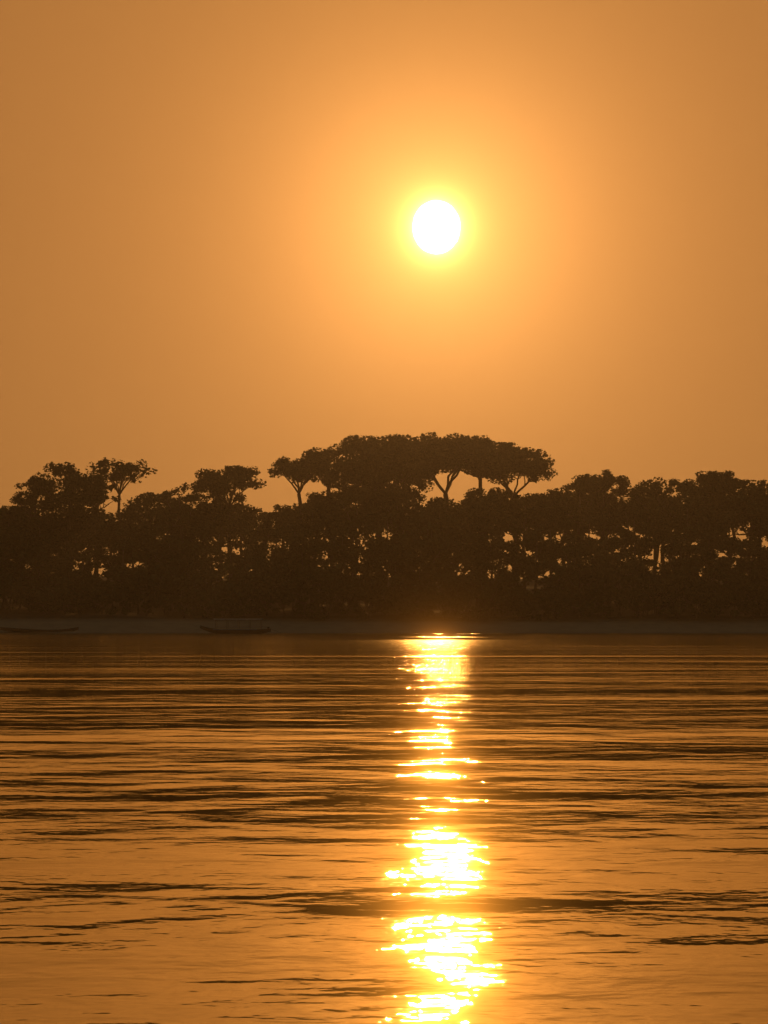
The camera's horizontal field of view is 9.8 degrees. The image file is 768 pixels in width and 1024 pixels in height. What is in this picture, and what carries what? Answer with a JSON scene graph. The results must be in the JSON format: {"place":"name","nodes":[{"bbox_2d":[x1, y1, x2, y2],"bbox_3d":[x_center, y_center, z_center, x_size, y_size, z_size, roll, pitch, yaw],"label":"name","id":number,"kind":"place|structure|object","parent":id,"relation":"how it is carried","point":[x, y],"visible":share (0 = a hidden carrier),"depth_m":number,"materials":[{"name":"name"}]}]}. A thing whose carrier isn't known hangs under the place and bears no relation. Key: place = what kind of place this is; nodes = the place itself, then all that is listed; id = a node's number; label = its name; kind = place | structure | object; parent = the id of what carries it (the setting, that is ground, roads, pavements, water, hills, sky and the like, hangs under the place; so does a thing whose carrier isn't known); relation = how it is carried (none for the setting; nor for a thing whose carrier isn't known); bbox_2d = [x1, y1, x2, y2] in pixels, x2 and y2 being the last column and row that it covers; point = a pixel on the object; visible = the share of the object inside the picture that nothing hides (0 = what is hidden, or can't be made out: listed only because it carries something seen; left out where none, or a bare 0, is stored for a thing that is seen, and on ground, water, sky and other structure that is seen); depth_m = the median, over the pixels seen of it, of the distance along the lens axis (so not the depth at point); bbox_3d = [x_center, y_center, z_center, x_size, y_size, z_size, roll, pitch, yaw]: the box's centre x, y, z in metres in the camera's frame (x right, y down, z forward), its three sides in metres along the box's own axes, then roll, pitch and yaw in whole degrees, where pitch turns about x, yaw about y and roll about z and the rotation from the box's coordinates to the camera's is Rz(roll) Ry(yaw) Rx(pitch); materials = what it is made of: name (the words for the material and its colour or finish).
{"place":"outdoors","nodes":[
{"label":"outdoors","id":0,"kind":"place"},
{"bbox_2d":[0,633,767,1023],"bbox_3d":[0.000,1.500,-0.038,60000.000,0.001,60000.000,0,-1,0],"label":"river water","id":1,"kind":"structure","parent":0,"point":[382,827],"depth_m":33.28,"materials":[{"name":"orange liquid"}]},
{"bbox_2d":[200,618,280,632],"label":"boat","id":2,"kind":"object","parent":1,"relation":"on","point":[250,630],"visible":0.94,"depth_m":890.78,"materials":[{"name":"brown wood"}]},
{"bbox_2d":[0,576,767,632],"bbox_3d":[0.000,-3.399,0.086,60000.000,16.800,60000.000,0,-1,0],"label":"ground","id":3,"kind":"structure","parent":0,"point":[157,621],"depth_m":910.62,"materials":[{"name":"beige soil"}]},
{"bbox_2d":[0,505,54,594],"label":"round tree","id":4,"kind":"object","parent":3,"relation":"on","point":[8,507],"visible":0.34,"depth_m":948.04,"materials":[{"name":"green plant"}]},
{"bbox_2d":[9,480,59,604],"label":"round tree","id":5,"kind":"object","parent":3,"relation":"on","point":[41,506],"visible":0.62,"depth_m":939.18,"materials":[{"name":"green plant"}]},
{"bbox_2d":[0,627,78,632],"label":"dugout canoe","id":6,"kind":"object","parent":3,"relation":"on","point":[18,630],"visible":0.98,"depth_m":897.49,"materials":[{"name":"brown wood"}]},
{"bbox_2d":[23,462,106,607],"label":"round tree","id":7,"kind":"object","parent":3,"relation":"on","point":[79,491],"visible":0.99,"depth_m":929.74,"materials":[{"name":"green plant"}]},
{"bbox_2d":[58,542,102,612],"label":"round tree","id":8,"kind":"object","parent":3,"relation":"on","point":[86,566],"visible":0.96,"depth_m":924.02,"materials":[{"name":"green plant"}]},
{"bbox_2d":[47,511,128,547],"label":"round tree","id":9,"kind":"object","parent":3,"relation":"on","point":[79,528],"visible":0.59,"depth_m":939.97,"materials":[{"name":"green plant"}]},
{"bbox_2d":[58,516,119,608],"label":"round tree","id":10,"kind":"object","parent":3,"relation":"on","point":[91,539],"visible":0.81,"depth_m":932.71,"materials":[{"name":"green plant"}]},
{"bbox_2d":[93,476,121,606],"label":"round tree","id":11,"kind":"object","parent":3,"relation":"on","point":[110,488],"visible":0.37,"depth_m":940.88,"materials":[{"name":"green plant"}]},
{"bbox_2d":[97,570,124,607],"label":"round tree","id":12,"kind":"object","parent":3,"relation":"on","point":[106,574],"visible":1,"depth_m":917.46,"materials":[{"name":"green plant"}]},
{"bbox_2d":[99,511,130,604],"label":"round tree","id":13,"kind":"object","parent":3,"relation":"on","point":[115,519],"visible":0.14,"depth_m":950.88,"materials":[{"name":"green plant"}]},
{"bbox_2d":[100,537,140,612],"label":"round tree","id":14,"kind":"object","parent":3,"relation":"on","point":[125,544],"visible":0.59,"depth_m":928.57,"materials":[{"name":"green plant"}]},
{"bbox_2d":[86,457,157,605],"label":"umbrella tree","id":15,"kind":"object","parent":3,"relation":"on","point":[121,472],"visible":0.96,"depth_m":945.61,"materials":[{"name":"green plant"}]},
{"bbox_2d":[92,527,156,611],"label":"round tree","id":16,"kind":"object","parent":3,"relation":"on","point":[112,532],"visible":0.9,"depth_m":933.14,"materials":[{"name":"green plant"}]},
{"bbox_2d":[115,492,187,569],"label":"round tree","id":17,"kind":"object","parent":3,"relation":"on","point":[148,503],"visible":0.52,"depth_m":951.39,"materials":[{"name":"green plant"}]},
{"bbox_2d":[155,503,201,533],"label":"round tree","id":18,"kind":"object","parent":3,"relation":"on","point":[173,506],"visible":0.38,"depth_m":944.30,"materials":[{"name":"green plant"}]},
{"bbox_2d":[153,482,207,610],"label":"round tree","id":19,"kind":"object","parent":3,"relation":"on","point":[185,516],"visible":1,"depth_m":932.27,"materials":[{"name":"green plant"}]},
{"bbox_2d":[172,518,241,582],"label":"round tree","id":20,"kind":"object","parent":3,"relation":"on","point":[206,527],"visible":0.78,"depth_m":931.90,"materials":[{"name":"green plant"}]},
{"bbox_2d":[195,501,233,585],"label":"round tree","id":21,"kind":"object","parent":3,"relation":"on","point":[207,520],"visible":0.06,"depth_m":950.97,"materials":[{"name":"green plant"}]},
{"bbox_2d":[191,492,255,581],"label":"round tree","id":22,"kind":"object","parent":3,"relation":"on","point":[215,511],"visible":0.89,"depth_m":938.78,"materials":[{"name":"green plant"}]},
{"bbox_2d":[191,465,266,574],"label":"umbrella tree","id":23,"kind":"object","parent":3,"relation":"on","point":[219,484],"visible":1,"depth_m":935.52,"materials":[{"name":"green plant"}]},
{"bbox_2d":[209,549,252,613],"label":"round tree","id":24,"kind":"object","parent":3,"relation":"on","point":[236,558],"visible":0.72,"depth_m":927.26,"materials":[{"name":"green plant"}]},
{"bbox_2d":[230,503,271,572],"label":"round tree","id":25,"kind":"object","parent":3,"relation":"on","point":[258,510],"visible":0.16,"depth_m":954.11,"materials":[{"name":"green plant"}]},
{"bbox_2d":[230,511,278,609],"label":"round tree","id":26,"kind":"object","parent":3,"relation":"on","point":[254,539],"visible":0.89,"depth_m":934.83,"materials":[{"name":"green plant"}]},
{"bbox_2d":[233,512,280,603],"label":"round tree","id":27,"kind":"object","parent":3,"relation":"on","point":[274,515],"visible":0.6,"depth_m":942.92,"materials":[{"name":"green plant"}]},
{"bbox_2d":[232,543,285,610],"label":"round tree","id":28,"kind":"object","parent":3,"relation":"on","point":[257,557],"visible":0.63,"depth_m":927.82,"materials":[{"name":"green plant"}]},
{"bbox_2d":[270,504,306,545],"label":"round tree","id":29,"kind":"object","parent":3,"relation":"on","point":[277,507],"visible":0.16,"depth_m":953.50,"materials":[{"name":"green plant"}]},
{"bbox_2d":[268,520,328,602],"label":"round tree","id":30,"kind":"object","parent":3,"relation":"on","point":[284,533],"visible":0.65,"depth_m":931.50,"materials":[{"name":"green plant"}]},
{"bbox_2d":[267,452,332,604],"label":"umbrella tree","id":31,"kind":"object","parent":3,"relation":"on","point":[305,471],"visible":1,"depth_m":941.11,"materials":[{"name":"green plant"}]},
{"bbox_2d":[276,531,329,609],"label":"round tree","id":32,"kind":"object","parent":3,"relation":"on","point":[296,544],"visible":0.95,"depth_m":923.44,"materials":[{"name":"green plant"}]},
{"bbox_2d":[271,503,349,602],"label":"round tree","id":33,"kind":"object","parent":3,"relation":"on","point":[313,523],"visible":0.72,"depth_m":940.33,"materials":[{"name":"green plant"}]},
{"bbox_2d":[285,492,340,557],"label":"round tree","id":34,"kind":"object","parent":3,"relation":"on","point":[324,514],"visible":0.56,"depth_m":946.78,"materials":[{"name":"green plant"}]},
{"bbox_2d":[291,447,363,602],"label":"round tree","id":35,"kind":"object","parent":3,"relation":"on","point":[311,453],"visible":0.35,"depth_m":953.18,"materials":[{"name":"green plant"}]},
{"bbox_2d":[323,528,358,610],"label":"round tree","id":36,"kind":"object","parent":3,"relation":"on","point":[335,548],"visible":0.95,"depth_m":927.62,"materials":[{"name":"green plant"}]},
{"bbox_2d":[329,583,364,616],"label":"tree","id":37,"kind":"object","parent":3,"relation":"on","point":[350,589],"visible":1,"depth_m":915.26,"materials":[{"name":"green plant"}]},
{"bbox_2d":[322,518,373,607],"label":"round tree","id":38,"kind":"object","parent":3,"relation":"on","point":[348,543],"visible":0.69,"depth_m":934.65,"materials":[{"name":"green plant"}]},
{"bbox_2d":[311,489,390,528],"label":"round tree","id":39,"kind":"object","parent":3,"relation":"on","point":[330,497],"visible":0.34,"depth_m":948.87,"materials":[{"name":"green plant"}]},
{"bbox_2d":[320,487,383,604],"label":"round tree","id":40,"kind":"object","parent":3,"relation":"on","point":[353,498],"visible":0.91,"depth_m":940.01,"materials":[{"name":"green plant"}]},
{"bbox_2d":[343,539,400,611],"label":"round tree","id":41,"kind":"object","parent":3,"relation":"on","point":[369,555],"visible":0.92,"depth_m":924.09,"materials":[{"name":"green plant"}]},
{"bbox_2d":[321,434,437,604],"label":"round tree","id":42,"kind":"object","parent":3,"relation":"on","point":[383,461],"visible":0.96,"depth_m":944.98,"materials":[{"name":"green plant"}]},
{"bbox_2d":[358,512,421,610],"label":"round tree","id":43,"kind":"object","parent":3,"relation":"on","point":[377,524],"visible":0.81,"depth_m":932.51,"materials":[{"name":"green plant"}]},
{"bbox_2d":[354,481,426,534],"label":"round tree","id":44,"kind":"object","parent":3,"relation":"on","point":[397,488],"visible":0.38,"depth_m":946.94,"materials":[{"name":"green plant"}]},
{"bbox_2d":[367,487,434,534],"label":"round tree","id":45,"kind":"object","parent":3,"relation":"on","point":[397,511],"visible":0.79,"depth_m":941.00,"materials":[{"name":"green plant"}]},
{"bbox_2d":[405,496,475,609],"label":"round tree","id":46,"kind":"object","parent":3,"relation":"on","point":[441,514],"visible":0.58,"depth_m":939.46,"materials":[{"name":"green plant"}]},
{"bbox_2d":[400,432,495,502],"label":"umbrella tree","id":47,"kind":"object","parent":3,"relation":"on","point":[458,452],"visible":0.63,"depth_m":952.66,"materials":[{"name":"green plant"}]},
{"bbox_2d":[456,561,502,616],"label":"round tree","id":48,"kind":"object","parent":3,"relation":"on","point":[480,565],"visible":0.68,"depth_m":921.30,"materials":[{"name":"green plant"}]},
{"bbox_2d":[441,435,519,498],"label":"round tree","id":49,"kind":"object","parent":3,"relation":"on","point":[475,438],"visible":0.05,"depth_m":972.93,"materials":[{"name":"green plant"}]},
{"bbox_2d":[462,487,500,576],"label":"round tree","id":50,"kind":"object","parent":3,"relation":"on","point":[488,492],"visible":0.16,"depth_m":954.98,"materials":[{"name":"green plant"}]},
{"bbox_2d":[447,487,521,570],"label":"round tree","id":51,"kind":"object","parent":3,"relation":"on","point":[482,510],"visible":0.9,"depth_m":940.13,"materials":[{"name":"green plant"}]},
{"bbox_2d":[459,572,514,619],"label":"tree","id":52,"kind":"object","parent":3,"relation":"on","point":[488,589],"visible":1,"depth_m":913.02,"materials":[{"name":"green plant"}]},
{"bbox_2d":[459,533,525,615],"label":"round tree","id":53,"kind":"object","parent":3,"relation":"on","point":[482,541],"visible":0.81,"depth_m":926.76,"materials":[{"name":"green plant"}]},
{"bbox_2d":[464,442,557,585],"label":"umbrella tree","id":54,"kind":"object","parent":3,"relation":"on","point":[498,464],"visible":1,"depth_m":945.89,"materials":[{"name":"green plant"}]},
{"bbox_2d":[495,571,530,616],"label":"round tree","id":55,"kind":"object","parent":3,"relation":"on","point":[508,582],"visible":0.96,"depth_m":919.62,"materials":[{"name":"green plant"}]},
{"bbox_2d":[491,516,541,614],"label":"round tree","id":56,"kind":"object","parent":3,"relation":"on","point":[516,521],"visible":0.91,"depth_m":931.59,"materials":[{"name":"green plant"}]},
{"bbox_2d":[482,487,555,583],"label":"round tree","id":57,"kind":"object","parent":3,"relation":"on","point":[535,495],"visible":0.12,"depth_m":953.99,"materials":[{"name":"green plant"}]},
{"bbox_2d":[494,496,557,587],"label":"round tree","id":58,"kind":"object","parent":3,"relation":"on","point":[528,503],"visible":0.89,"depth_m":938.95,"materials":[{"name":"green plant"}]},
{"bbox_2d":[508,532,556,613],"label":"round tree","id":59,"kind":"object","parent":3,"relation":"on","point":[537,538],"visible":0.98,"depth_m":929.00,"materials":[{"name":"green plant"}]},
{"bbox_2d":[521,487,576,543],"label":"round tree","id":60,"kind":"object","parent":3,"relation":"on","point":[552,494],"visible":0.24,"depth_m":950.74,"materials":[{"name":"green plant"}]},
{"bbox_2d":[522,519,581,573],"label":"round tree","id":61,"kind":"object","parent":3,"relation":"on","point":[546,553],"visible":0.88,"depth_m":934.35,"materials":[{"name":"green plant"}]},
{"bbox_2d":[530,562,577,615],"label":"round tree","id":62,"kind":"object","parent":3,"relation":"on","point":[555,579],"visible":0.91,"depth_m":919.69,"materials":[{"name":"green plant"}]},
{"bbox_2d":[528,495,593,588],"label":"round tree","id":63,"kind":"object","parent":3,"relation":"on","point":[544,516],"visible":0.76,"depth_m":941.01,"materials":[{"name":"green plant"}]},
{"bbox_2d":[552,478,603,604],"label":"round tree","id":64,"kind":"object","parent":3,"relation":"on","point":[593,497],"visible":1,"depth_m":936.06,"materials":[{"name":"green plant"}]},
{"bbox_2d":[555,510,621,564],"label":"round tree","id":65,"kind":"object","parent":3,"relation":"on","point":[583,540],"visible":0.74,"depth_m":933.35,"materials":[{"name":"green plant"}]},
{"bbox_2d":[571,469,630,604],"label":"umbrella tree","id":66,"kind":"object","parent":3,"relation":"on","point":[606,481],"visible":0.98,"depth_m":940.22,"materials":[{"name":"green plant"}]},
{"bbox_2d":[577,492,634,601],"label":"round tree","id":67,"kind":"object","parent":3,"relation":"on","point":[616,501],"visible":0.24,"depth_m":946.28,"materials":[{"name":"green plant"}]},
{"bbox_2d":[580,502,632,604],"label":"round tree","id":68,"kind":"object","parent":3,"relation":"on","point":[609,527],"visible":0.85,"depth_m":940.59,"materials":[{"name":"green plant"}]},
{"bbox_2d":[609,502,656,610],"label":"round tree","id":69,"kind":"object","parent":3,"relation":"on","point":[643,524],"visible":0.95,"depth_m":931.31,"materials":[{"name":"green plant"}]},
{"bbox_2d":[613,528,661,611],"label":"round tree","id":70,"kind":"object","parent":3,"relation":"on","point":[640,543],"visible":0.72,"depth_m":928.83,"materials":[{"name":"green plant"}]},
{"bbox_2d":[624,497,685,579],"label":"round tree","id":71,"kind":"object","parent":3,"relation":"on","point":[640,507],"visible":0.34,"depth_m":942.24,"materials":[{"name":"green plant"}]},
{"bbox_2d":[630,485,683,570],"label":"round tree","id":72,"kind":"object","parent":3,"relation":"on","point":[657,551],"visible":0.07,"depth_m":953.58,"materials":[{"name":"green plant"}]},
{"bbox_2d":[636,559,678,613],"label":"round tree","id":73,"kind":"object","parent":3,"relation":"on","point":[658,577],"visible":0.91,"depth_m":918.97,"materials":[{"name":"green plant"}]},
{"bbox_2d":[625,477,695,607],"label":"tree","id":74,"kind":"object","parent":3,"relation":"on","point":[653,500],"visible":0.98,"depth_m":936.94,"materials":[{"name":"green plant"}]},
{"bbox_2d":[663,495,698,603],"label":"round tree","id":75,"kind":"object","parent":3,"relation":"on","point":[679,527],"visible":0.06,"depth_m":951.56,"materials":[{"name":"green plant"}]},
{"bbox_2d":[656,539,707,600],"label":"round tree","id":76,"kind":"object","parent":3,"relation":"on","point":[677,561],"visible":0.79,"depth_m":923.10,"materials":[{"name":"green plant"}]},
{"bbox_2d":[649,493,729,607],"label":"round tree","id":77,"kind":"object","parent":3,"relation":"on","point":[691,527],"visible":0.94,"depth_m":929.11,"materials":[{"name":"green plant"}]},
{"bbox_2d":[674,470,739,600],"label":"umbrella tree","id":78,"kind":"object","parent":3,"relation":"on","point":[726,481],"visible":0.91,"depth_m":942.86,"materials":[{"name":"green plant"}]},
{"bbox_2d":[684,481,732,550],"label":"round tree","id":79,"kind":"object","parent":3,"relation":"on","point":[713,501],"visible":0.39,"depth_m":940.80,"materials":[{"name":"green plant"}]},
{"bbox_2d":[686,527,734,573],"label":"round tree","id":80,"kind":"object","parent":3,"relation":"on","point":[710,560],"visible":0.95,"depth_m":925.28,"materials":[{"name":"green plant"}]},
{"bbox_2d":[705,507,750,608],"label":"round tree","id":81,"kind":"object","parent":3,"relation":"on","point":[730,543],"visible":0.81,"depth_m":934.41,"materials":[{"name":"green plant"}]},
{"bbox_2d":[706,478,749,582],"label":"round tree","id":82,"kind":"object","parent":3,"relation":"on","point":[721,505],"visible":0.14,"depth_m":951.55,"materials":[{"name":"green plant"}]},
{"bbox_2d":[716,485,767,607],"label":"round tree","id":83,"kind":"object","parent":3,"relation":"on","point":[752,519],"visible":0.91,"depth_m":935.89,"materials":[{"name":"green plant"}]},
{"bbox_2d":[723,479,767,609],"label":"round tree","id":84,"kind":"object","parent":3,"relation":"on","point":[746,501],"visible":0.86,"depth_m":939.21,"materials":[{"name":"green plant"}]},
{"bbox_2d":[732,541,767,614],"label":"round tree","id":85,"kind":"object","parent":3,"relation":"on","point":[749,553],"visible":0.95,"depth_m":924.16,"materials":[{"name":"green plant"}]},
{"bbox_2d":[742,512,767,612],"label":"round tree","id":86,"kind":"object","parent":3,"relation":"on","point":[756,543],"visible":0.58,"depth_m":932.22,"materials":[{"name":"green plant"}]},
{"bbox_2d":[749,501,767,539],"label":"round tree","id":87,"kind":"object","parent":3,"relation":"on","point":[759,527],"visible":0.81,"depth_m":938.83,"materials":[{"name":"green plant"}]},
{"bbox_2d":[0,0,767,578],"label":"sky","id":88,"kind":"structure","parent":0,"point":[211,257],"materials":[{"name":"orange"}]},
{"bbox_2d":[413,201,459,253],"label":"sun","id":89,"kind":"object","parent":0,"point":[436,227],"visible":1,"depth_m":29937.88,"materials":[{"name":"white"}]}
]}

